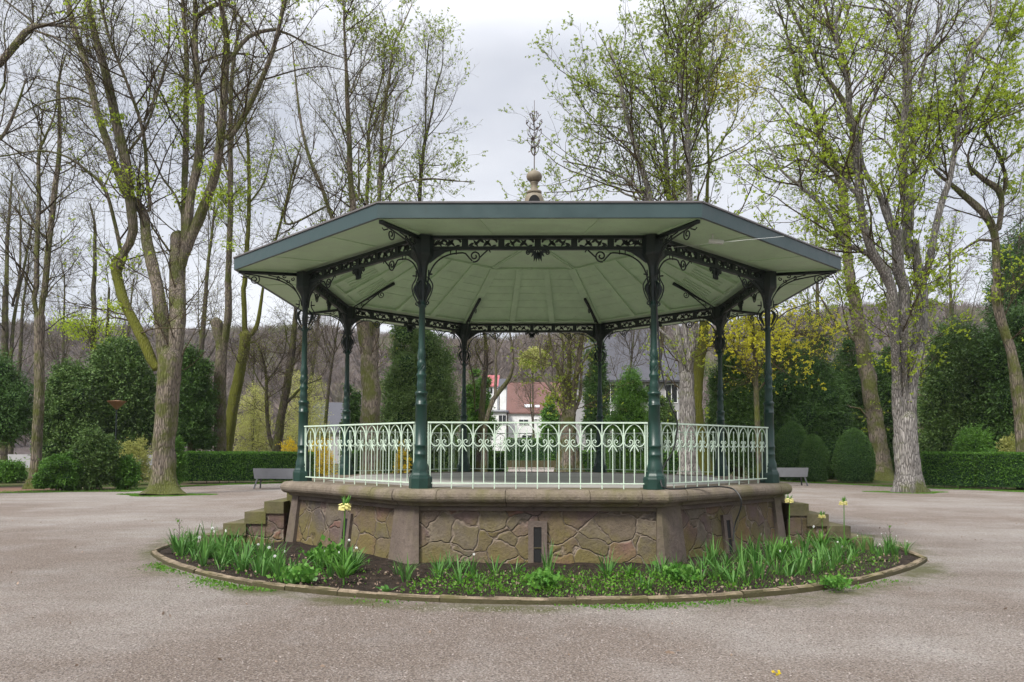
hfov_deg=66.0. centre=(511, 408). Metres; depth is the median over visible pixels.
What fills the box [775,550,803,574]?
daffodil clump
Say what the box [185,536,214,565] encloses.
daffodil clump
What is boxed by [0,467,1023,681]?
plaza
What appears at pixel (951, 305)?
bare tree
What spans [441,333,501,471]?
bare tree
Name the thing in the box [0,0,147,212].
bare tree
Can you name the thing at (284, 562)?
daffodil clump
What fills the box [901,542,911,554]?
daffodil clump
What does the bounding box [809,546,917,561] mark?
flower bed soil
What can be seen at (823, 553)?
daffodil clump
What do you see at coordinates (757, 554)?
daffodil clump
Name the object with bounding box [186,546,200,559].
daffodil clump
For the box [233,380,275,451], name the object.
spring shrub
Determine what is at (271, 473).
park bench
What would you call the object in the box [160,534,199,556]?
daffodil clump
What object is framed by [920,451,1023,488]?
hedge
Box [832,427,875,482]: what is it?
topiary dome
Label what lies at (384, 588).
broad leaf plant
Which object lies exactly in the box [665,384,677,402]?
window
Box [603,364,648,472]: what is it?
conifer
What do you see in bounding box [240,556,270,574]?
daffodil clump
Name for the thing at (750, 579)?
daffodil clump
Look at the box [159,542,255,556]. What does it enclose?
flower bed soil
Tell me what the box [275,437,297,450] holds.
forsythia
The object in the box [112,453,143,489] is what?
round shrub
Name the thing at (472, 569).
daffodil clump
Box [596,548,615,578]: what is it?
daffodil clump
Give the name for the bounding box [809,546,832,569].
daffodil clump
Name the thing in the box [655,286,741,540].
cable
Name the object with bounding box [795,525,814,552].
daffodil clump
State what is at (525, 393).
bare tree
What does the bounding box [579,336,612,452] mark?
conifer
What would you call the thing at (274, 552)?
daffodil clump
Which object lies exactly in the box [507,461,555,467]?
bench
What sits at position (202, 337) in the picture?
bare tree
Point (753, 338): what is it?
maple tree
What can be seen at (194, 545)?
daffodil clump
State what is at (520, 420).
window
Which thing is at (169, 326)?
plane tree
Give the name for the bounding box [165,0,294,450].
lopped tree
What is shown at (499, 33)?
sky
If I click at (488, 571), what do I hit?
leaf litter
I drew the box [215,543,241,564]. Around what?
daffodil clump
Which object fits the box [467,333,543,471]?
bare tree
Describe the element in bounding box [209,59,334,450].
leaning tree
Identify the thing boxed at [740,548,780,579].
daffodil clump
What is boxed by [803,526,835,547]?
lily clump
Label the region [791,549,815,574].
daffodil clump
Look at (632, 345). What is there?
bare tree
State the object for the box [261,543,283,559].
lily clump
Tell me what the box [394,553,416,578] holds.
daffodil clump
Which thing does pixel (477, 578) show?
daffodil clump
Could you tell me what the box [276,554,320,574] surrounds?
daffodil clump
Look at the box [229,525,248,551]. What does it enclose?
daffodil clump
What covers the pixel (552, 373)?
bare tree
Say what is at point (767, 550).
daffodil clump
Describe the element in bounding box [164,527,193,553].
daffodil clump
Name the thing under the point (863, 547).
daffodil clump
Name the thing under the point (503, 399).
house
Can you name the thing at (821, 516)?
crown imperial
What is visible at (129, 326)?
bare tree
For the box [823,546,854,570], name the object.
daffodil clump
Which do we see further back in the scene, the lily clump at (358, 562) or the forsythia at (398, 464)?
the forsythia at (398, 464)
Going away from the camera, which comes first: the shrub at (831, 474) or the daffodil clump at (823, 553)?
the daffodil clump at (823, 553)
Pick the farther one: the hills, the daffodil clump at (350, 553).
the hills
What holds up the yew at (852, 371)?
on the ground at (143, 485)
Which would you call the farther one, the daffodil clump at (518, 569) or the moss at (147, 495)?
the moss at (147, 495)
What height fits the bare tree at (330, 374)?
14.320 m
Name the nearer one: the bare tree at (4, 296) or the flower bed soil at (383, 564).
the flower bed soil at (383, 564)
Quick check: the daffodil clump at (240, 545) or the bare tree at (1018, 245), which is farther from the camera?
the bare tree at (1018, 245)
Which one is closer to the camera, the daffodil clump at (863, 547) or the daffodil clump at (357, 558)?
the daffodil clump at (357, 558)
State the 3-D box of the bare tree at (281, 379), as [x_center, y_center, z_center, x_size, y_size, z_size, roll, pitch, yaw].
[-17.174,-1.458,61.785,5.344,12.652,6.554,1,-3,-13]
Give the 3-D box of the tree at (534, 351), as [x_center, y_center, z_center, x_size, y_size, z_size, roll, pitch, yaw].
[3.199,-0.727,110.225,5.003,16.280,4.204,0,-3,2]
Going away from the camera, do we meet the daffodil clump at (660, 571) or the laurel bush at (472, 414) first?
the daffodil clump at (660, 571)
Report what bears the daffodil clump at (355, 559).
on the flower bed soil at (383, 564)
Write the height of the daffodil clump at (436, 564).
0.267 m
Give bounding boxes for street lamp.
[107,400,126,483]
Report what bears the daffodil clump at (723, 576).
on the flower bed soil at (383, 564)
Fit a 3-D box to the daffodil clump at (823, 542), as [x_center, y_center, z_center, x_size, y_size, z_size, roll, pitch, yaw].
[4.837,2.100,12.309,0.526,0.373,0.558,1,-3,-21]
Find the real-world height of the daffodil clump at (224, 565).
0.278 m
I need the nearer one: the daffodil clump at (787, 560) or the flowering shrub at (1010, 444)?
the daffodil clump at (787, 560)
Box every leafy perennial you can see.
[266,562,327,583]
[295,534,369,567]
[520,566,574,590]
[651,561,699,586]
[808,574,858,590]
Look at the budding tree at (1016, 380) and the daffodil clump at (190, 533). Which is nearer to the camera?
the daffodil clump at (190, 533)
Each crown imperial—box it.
[320,495,362,584]
[780,494,802,553]
[816,511,831,541]
[830,496,858,545]
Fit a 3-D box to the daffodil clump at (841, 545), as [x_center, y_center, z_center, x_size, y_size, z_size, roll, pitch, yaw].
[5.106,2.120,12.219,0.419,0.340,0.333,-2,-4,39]
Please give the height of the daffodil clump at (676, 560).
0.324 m
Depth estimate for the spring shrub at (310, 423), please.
55.41 m
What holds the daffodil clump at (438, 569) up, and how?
on the flower bed soil at (383, 564)
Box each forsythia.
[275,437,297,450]
[311,437,337,476]
[392,439,412,472]
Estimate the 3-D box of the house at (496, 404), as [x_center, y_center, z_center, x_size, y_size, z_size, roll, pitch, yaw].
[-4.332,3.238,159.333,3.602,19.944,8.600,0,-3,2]
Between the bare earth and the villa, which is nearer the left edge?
the bare earth
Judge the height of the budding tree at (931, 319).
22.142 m
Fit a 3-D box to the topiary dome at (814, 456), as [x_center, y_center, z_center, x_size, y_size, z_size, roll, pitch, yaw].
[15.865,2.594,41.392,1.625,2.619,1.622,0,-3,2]
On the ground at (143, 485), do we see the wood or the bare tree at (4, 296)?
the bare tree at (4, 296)
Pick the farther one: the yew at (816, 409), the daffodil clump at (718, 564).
the yew at (816, 409)
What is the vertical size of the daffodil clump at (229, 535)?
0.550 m
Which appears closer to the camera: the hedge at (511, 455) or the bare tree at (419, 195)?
the bare tree at (419, 195)
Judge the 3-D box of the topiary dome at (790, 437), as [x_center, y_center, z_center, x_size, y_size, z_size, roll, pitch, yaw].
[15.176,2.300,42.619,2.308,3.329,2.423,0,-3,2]
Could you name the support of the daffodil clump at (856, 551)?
on the flower bed soil at (383, 564)
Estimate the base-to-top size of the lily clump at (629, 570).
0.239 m
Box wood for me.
[0,297,993,450]
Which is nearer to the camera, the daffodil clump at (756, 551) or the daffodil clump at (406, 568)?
the daffodil clump at (406, 568)
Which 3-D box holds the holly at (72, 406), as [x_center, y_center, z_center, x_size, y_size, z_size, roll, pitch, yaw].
[-22.209,0.490,39.694,4.021,6.496,3.486,0,-3,2]
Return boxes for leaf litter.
[11,515,1016,666]
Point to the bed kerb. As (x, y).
(644, 599)
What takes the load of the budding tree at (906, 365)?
on the plaza
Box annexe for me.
[490,410,508,450]
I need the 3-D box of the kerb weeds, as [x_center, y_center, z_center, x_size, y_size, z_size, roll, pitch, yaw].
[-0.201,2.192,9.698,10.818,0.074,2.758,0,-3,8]
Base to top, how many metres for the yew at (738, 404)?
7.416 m
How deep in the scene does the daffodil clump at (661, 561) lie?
10.39 m
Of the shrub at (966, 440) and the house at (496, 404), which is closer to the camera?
the shrub at (966, 440)
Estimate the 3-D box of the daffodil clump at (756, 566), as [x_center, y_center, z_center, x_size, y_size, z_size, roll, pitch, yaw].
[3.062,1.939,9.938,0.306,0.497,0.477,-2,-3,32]
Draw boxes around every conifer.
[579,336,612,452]
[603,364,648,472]
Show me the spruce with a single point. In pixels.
(1019, 293)
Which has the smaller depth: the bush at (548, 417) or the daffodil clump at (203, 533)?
the daffodil clump at (203, 533)
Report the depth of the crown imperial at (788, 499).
11.69 m
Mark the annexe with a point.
(501, 415)
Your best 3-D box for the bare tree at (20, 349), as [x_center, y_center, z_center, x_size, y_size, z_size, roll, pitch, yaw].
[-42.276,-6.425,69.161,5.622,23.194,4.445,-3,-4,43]
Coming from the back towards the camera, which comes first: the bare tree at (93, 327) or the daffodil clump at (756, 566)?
the bare tree at (93, 327)
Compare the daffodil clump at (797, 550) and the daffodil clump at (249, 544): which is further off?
the daffodil clump at (249, 544)
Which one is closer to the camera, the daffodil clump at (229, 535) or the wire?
the wire
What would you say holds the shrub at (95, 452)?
on the ground at (143, 485)
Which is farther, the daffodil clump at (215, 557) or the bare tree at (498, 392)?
the bare tree at (498, 392)
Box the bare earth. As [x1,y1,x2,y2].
[0,486,51,491]
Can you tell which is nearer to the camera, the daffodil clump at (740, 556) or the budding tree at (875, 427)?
the daffodil clump at (740, 556)
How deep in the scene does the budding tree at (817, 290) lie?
67.13 m
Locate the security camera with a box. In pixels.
[708,234,723,244]
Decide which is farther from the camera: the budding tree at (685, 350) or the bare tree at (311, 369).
the bare tree at (311, 369)
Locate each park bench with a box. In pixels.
[253,468,293,488]
[777,468,807,485]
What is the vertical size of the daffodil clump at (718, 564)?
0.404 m
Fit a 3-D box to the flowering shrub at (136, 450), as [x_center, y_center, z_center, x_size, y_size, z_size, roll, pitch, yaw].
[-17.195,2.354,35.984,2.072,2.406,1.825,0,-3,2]
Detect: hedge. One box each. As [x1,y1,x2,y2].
[184,450,316,482]
[338,450,504,473]
[503,437,557,460]
[582,449,711,473]
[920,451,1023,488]
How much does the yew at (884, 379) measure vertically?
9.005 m
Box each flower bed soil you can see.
[159,541,918,597]
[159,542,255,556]
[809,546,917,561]
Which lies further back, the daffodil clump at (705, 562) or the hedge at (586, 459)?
the hedge at (586, 459)
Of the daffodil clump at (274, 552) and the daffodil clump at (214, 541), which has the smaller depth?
the daffodil clump at (274, 552)
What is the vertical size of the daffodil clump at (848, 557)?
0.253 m
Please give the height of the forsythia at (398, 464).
2.225 m
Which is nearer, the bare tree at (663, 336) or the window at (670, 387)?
the bare tree at (663, 336)
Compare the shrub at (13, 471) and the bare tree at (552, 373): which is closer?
the shrub at (13, 471)
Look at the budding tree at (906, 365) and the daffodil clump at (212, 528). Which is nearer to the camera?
the daffodil clump at (212, 528)
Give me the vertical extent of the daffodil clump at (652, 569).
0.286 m
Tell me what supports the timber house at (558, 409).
on the ground at (143, 485)
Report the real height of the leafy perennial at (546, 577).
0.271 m
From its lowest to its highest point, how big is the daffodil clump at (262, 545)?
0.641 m
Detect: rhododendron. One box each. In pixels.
[917,309,1007,473]
[962,295,1023,451]
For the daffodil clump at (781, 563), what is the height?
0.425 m
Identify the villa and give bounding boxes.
[571,328,679,449]
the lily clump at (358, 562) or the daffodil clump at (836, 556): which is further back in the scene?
the daffodil clump at (836, 556)
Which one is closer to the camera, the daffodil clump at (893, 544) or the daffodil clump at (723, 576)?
the daffodil clump at (723, 576)
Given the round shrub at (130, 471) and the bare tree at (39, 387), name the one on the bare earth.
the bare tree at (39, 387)
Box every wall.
[8,454,152,467]
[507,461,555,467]
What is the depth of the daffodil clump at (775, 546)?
11.36 m
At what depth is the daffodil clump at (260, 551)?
10.97 m
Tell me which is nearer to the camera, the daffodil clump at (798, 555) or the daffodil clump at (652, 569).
the daffodil clump at (652, 569)
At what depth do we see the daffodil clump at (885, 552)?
12.31 m
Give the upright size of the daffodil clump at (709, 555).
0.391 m
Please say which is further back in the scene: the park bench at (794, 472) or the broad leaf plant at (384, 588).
the park bench at (794, 472)
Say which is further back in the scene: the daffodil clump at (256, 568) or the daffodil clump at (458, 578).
the daffodil clump at (256, 568)
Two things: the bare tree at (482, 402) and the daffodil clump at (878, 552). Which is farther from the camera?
the bare tree at (482, 402)
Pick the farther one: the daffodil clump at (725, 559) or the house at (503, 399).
the house at (503, 399)
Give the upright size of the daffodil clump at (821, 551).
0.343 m
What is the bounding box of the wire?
[669,236,783,247]
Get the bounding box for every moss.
[117,493,217,496]
[862,490,943,493]
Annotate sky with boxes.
[0,0,1023,339]
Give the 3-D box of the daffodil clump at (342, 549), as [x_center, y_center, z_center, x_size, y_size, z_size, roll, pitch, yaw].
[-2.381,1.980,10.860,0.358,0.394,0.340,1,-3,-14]
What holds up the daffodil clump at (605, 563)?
on the flower bed soil at (383, 564)
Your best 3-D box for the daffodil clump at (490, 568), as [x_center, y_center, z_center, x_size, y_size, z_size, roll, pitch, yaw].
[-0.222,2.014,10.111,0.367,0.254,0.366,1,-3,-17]
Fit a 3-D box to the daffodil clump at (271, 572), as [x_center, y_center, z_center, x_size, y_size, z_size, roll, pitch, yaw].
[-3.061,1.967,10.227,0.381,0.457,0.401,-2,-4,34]
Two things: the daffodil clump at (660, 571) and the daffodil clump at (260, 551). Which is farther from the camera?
the daffodil clump at (260, 551)
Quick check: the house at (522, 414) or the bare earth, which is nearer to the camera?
the bare earth
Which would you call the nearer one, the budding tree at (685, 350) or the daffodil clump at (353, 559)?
the daffodil clump at (353, 559)
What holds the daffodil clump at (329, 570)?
on the flower bed soil at (383, 564)
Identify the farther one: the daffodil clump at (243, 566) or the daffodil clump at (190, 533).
the daffodil clump at (190, 533)
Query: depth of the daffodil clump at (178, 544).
12.42 m
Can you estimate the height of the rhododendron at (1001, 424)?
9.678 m
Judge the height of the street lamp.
3.871 m
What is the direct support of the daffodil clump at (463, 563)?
on the flower bed soil at (383, 564)
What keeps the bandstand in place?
on the plaza
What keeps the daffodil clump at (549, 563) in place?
on the flower bed soil at (383, 564)
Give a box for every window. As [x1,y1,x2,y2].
[498,415,506,424]
[519,419,528,424]
[606,384,616,402]
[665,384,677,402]
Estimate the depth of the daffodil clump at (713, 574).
9.82 m
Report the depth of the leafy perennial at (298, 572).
9.54 m
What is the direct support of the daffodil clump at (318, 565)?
on the flower bed soil at (383, 564)
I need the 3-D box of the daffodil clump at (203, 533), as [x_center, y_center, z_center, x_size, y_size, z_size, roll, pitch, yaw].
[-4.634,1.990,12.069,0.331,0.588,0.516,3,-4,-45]
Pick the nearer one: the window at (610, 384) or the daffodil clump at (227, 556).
the daffodil clump at (227, 556)
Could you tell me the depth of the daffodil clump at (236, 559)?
10.72 m
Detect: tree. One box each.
[0,0,114,488]
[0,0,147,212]
[0,0,396,494]
[0,144,62,460]
[8,216,66,453]
[23,246,82,371]
[25,309,101,381]
[46,178,157,365]
[110,252,167,353]
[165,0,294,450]
[167,147,252,360]
[186,338,234,450]
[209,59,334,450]
[211,294,339,451]
[227,325,273,449]
[239,0,471,473]
[266,322,324,399]
[286,315,355,415]
[287,307,384,464]
[388,7,487,330]
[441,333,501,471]
[444,333,499,390]
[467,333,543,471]
[496,0,781,474]
[499,333,631,471]
[507,365,540,437]
[518,346,549,437]
[533,351,572,403]
[605,326,667,387]
[628,323,697,391]
[659,1,849,474]
[695,280,864,477]
[704,0,923,480]
[707,316,756,375]
[714,0,1023,492]
[778,167,858,360]
[883,0,1023,489]
[908,240,948,432]
[929,208,991,326]
[972,148,1023,317]
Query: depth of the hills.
268.01 m
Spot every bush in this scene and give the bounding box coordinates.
[459,368,501,471]
[538,392,560,460]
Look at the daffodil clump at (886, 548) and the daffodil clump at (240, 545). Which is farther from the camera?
the daffodil clump at (886, 548)
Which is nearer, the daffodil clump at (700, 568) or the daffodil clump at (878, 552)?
the daffodil clump at (700, 568)
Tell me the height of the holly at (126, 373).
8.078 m
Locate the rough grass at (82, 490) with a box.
[0,467,1023,492]
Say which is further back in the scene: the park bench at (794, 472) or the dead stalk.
the park bench at (794, 472)
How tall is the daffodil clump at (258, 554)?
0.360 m
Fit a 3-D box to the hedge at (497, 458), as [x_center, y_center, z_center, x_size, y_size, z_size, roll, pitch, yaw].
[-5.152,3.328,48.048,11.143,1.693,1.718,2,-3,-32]
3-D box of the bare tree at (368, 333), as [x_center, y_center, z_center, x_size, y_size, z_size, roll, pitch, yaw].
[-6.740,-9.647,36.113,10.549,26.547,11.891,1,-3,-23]
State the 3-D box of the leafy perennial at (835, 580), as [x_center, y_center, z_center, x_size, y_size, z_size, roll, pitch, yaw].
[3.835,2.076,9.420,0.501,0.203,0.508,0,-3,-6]
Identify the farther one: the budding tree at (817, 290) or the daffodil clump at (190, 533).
the budding tree at (817, 290)
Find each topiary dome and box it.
[774,421,807,480]
[799,433,829,481]
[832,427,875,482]
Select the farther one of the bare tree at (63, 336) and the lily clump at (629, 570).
the bare tree at (63, 336)
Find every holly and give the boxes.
[0,343,48,454]
[24,354,110,459]
[82,330,156,460]
[337,382,360,463]
[379,325,471,472]
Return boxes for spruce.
[975,218,1023,329]
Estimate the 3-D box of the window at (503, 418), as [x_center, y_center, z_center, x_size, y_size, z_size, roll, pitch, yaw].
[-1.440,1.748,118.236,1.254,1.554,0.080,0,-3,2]
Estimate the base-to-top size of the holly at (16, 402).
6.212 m
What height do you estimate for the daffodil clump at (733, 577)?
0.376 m
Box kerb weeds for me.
[137,562,911,610]
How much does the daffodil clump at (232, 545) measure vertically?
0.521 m
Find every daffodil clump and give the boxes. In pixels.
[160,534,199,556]
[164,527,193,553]
[171,531,189,554]
[180,523,200,550]
[182,531,199,552]
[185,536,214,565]
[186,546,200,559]
[197,527,222,556]
[197,530,235,562]
[200,522,222,549]
[205,532,225,551]
[206,554,232,569]
[209,548,220,564]
[211,546,232,564]
[214,526,239,546]
[214,531,242,555]
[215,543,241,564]
[218,545,256,569]
[219,529,242,562]
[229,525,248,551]
[229,542,256,571]
[237,533,257,561]
[240,530,264,552]
[240,552,273,576]
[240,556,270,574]
[245,520,274,558]
[251,547,269,567]
[254,542,268,561]
[257,546,280,575]
[261,540,287,563]
[263,550,285,579]
[266,555,287,582]
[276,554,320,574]
[307,550,324,568]
[317,551,339,577]
[330,539,350,564]
[333,549,371,571]
[335,547,370,572]
[339,547,360,574]
[340,545,365,560]
[392,559,419,581]
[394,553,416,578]
[421,559,453,578]
[424,553,455,571]
[431,558,444,573]
[435,550,462,567]
[444,552,472,572]
[446,559,480,583]
[461,553,484,578]
[470,570,486,585]
[484,554,509,573]
[499,559,525,573]
[540,541,558,570]
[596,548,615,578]
[598,555,620,573]
[631,571,649,587]
[636,575,653,590]
[644,559,661,578]
[647,555,673,574]
[651,551,671,569]
[654,559,668,579]
[666,553,684,568]
[686,555,718,580]
[687,548,713,568]
[696,554,738,580]
[701,537,729,564]
[702,538,717,564]
[702,550,733,576]
[716,557,740,579]
[716,560,752,585]
[718,547,747,564]
[727,532,756,562]
[729,541,751,573]
[734,562,764,583]
[738,536,769,561]
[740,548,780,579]
[743,533,760,561]
[745,543,763,578]
[753,533,787,564]
[757,548,797,574]
[760,533,790,559]
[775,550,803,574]
[778,561,800,576]
[779,550,799,569]
[790,541,813,563]
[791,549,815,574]
[793,533,815,569]
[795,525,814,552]
[803,552,828,574]
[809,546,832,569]
[810,534,836,551]
[812,543,831,561]
[813,544,831,562]
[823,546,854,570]
[831,536,852,552]
[831,546,843,565]
[833,549,853,563]
[839,538,865,557]
[856,532,870,552]
[867,537,879,551]
[872,543,884,556]
[875,542,892,554]
[880,537,891,554]
[888,535,900,555]
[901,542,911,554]
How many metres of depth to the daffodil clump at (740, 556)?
10.29 m
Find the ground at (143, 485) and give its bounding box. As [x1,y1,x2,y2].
[0,464,1022,492]
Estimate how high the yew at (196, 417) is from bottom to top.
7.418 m
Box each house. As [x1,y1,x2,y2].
[309,402,343,463]
[486,375,499,409]
[498,379,506,409]
[506,382,562,439]
[555,402,561,436]
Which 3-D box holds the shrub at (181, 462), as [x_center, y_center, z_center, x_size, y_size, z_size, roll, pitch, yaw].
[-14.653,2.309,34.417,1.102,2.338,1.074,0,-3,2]
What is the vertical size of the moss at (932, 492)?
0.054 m
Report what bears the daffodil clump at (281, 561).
on the flower bed soil at (383, 564)
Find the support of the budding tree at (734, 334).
on the ground at (143, 485)
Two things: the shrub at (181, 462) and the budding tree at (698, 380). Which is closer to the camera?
the shrub at (181, 462)
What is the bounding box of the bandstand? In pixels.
[201,100,872,564]
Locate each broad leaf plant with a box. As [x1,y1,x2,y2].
[285,579,296,583]
[377,584,398,591]
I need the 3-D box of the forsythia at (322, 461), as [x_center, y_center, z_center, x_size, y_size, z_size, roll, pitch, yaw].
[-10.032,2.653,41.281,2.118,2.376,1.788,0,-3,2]
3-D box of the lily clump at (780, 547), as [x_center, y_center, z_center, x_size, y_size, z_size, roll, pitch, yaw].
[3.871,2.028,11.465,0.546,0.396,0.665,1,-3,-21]
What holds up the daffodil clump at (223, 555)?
on the flower bed soil at (383, 564)
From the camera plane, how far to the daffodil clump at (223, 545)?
11.19 m
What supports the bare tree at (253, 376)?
on the ground at (143, 485)
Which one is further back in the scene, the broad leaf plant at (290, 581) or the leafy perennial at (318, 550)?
the leafy perennial at (318, 550)
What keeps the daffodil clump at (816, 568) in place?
on the flower bed soil at (383, 564)
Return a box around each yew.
[175,340,220,450]
[703,345,775,478]
[742,322,863,478]
[832,332,885,437]
[873,341,921,474]
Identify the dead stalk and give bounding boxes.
[173,518,182,538]
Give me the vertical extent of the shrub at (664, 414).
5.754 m
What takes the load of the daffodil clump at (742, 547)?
on the flower bed soil at (383, 564)
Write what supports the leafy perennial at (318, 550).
on the flower bed soil at (383, 564)
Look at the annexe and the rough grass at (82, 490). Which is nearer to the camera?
the rough grass at (82, 490)
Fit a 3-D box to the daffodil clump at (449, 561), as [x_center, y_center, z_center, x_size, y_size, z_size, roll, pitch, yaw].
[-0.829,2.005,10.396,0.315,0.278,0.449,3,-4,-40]
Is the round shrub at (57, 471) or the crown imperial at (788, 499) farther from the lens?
the round shrub at (57, 471)
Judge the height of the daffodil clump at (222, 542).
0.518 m
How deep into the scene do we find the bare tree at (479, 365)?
71.59 m
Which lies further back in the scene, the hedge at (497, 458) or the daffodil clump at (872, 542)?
the hedge at (497, 458)
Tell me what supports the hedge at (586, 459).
on the ground at (143, 485)
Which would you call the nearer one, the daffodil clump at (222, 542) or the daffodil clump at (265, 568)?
the daffodil clump at (265, 568)
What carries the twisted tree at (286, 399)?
on the ground at (143, 485)
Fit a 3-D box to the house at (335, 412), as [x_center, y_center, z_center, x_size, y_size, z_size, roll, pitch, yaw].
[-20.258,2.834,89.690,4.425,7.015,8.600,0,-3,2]
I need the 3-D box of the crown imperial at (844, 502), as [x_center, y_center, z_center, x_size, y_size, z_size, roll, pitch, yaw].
[5.406,1.876,12.911,0.588,0.889,0.486,0,-3,-6]
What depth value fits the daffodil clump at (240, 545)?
11.33 m
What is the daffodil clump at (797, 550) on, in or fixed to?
on the flower bed soil at (383, 564)
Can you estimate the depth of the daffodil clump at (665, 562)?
10.07 m
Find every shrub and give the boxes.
[0,456,28,482]
[27,448,84,490]
[64,422,125,489]
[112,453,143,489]
[117,434,152,483]
[175,435,188,485]
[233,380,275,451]
[280,368,333,465]
[660,391,677,450]
[828,461,835,478]
[946,422,999,486]
[996,432,1015,451]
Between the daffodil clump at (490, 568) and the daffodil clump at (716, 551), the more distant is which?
the daffodil clump at (716, 551)
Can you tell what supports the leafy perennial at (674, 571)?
on the flower bed soil at (383, 564)
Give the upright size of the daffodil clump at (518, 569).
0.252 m
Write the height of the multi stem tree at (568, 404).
10.773 m
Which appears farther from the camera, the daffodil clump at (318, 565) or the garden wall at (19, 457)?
the garden wall at (19, 457)
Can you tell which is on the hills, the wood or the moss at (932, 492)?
the wood
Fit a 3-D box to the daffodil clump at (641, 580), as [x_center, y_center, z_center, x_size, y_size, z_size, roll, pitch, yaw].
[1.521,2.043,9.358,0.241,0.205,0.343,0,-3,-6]
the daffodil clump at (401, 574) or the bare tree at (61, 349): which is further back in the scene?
the bare tree at (61, 349)
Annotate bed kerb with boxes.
[151,540,927,604]
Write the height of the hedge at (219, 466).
1.626 m
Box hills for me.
[0,315,987,454]
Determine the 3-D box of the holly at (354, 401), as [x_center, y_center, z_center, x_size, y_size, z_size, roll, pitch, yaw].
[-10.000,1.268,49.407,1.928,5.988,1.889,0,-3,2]
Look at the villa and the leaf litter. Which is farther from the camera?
the villa
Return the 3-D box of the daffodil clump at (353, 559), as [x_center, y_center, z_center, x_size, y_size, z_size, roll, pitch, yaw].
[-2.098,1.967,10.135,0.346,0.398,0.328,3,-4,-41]
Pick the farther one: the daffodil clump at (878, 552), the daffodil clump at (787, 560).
the daffodil clump at (878, 552)
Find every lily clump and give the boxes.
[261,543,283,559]
[329,546,367,574]
[618,562,643,576]
[763,534,796,558]
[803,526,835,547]
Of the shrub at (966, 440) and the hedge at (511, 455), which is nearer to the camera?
the shrub at (966, 440)
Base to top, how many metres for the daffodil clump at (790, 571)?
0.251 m
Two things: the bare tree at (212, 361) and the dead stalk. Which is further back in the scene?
the bare tree at (212, 361)
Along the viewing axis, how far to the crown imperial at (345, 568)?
9.56 m
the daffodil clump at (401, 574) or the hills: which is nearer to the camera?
the daffodil clump at (401, 574)
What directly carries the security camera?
attached to the bandstand
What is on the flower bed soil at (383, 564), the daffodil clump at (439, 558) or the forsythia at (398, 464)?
the daffodil clump at (439, 558)
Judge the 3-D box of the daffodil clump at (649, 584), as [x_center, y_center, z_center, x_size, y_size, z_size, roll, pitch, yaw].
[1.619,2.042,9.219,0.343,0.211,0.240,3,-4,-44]
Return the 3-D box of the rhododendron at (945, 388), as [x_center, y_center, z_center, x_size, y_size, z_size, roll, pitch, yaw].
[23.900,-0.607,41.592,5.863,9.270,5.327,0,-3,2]

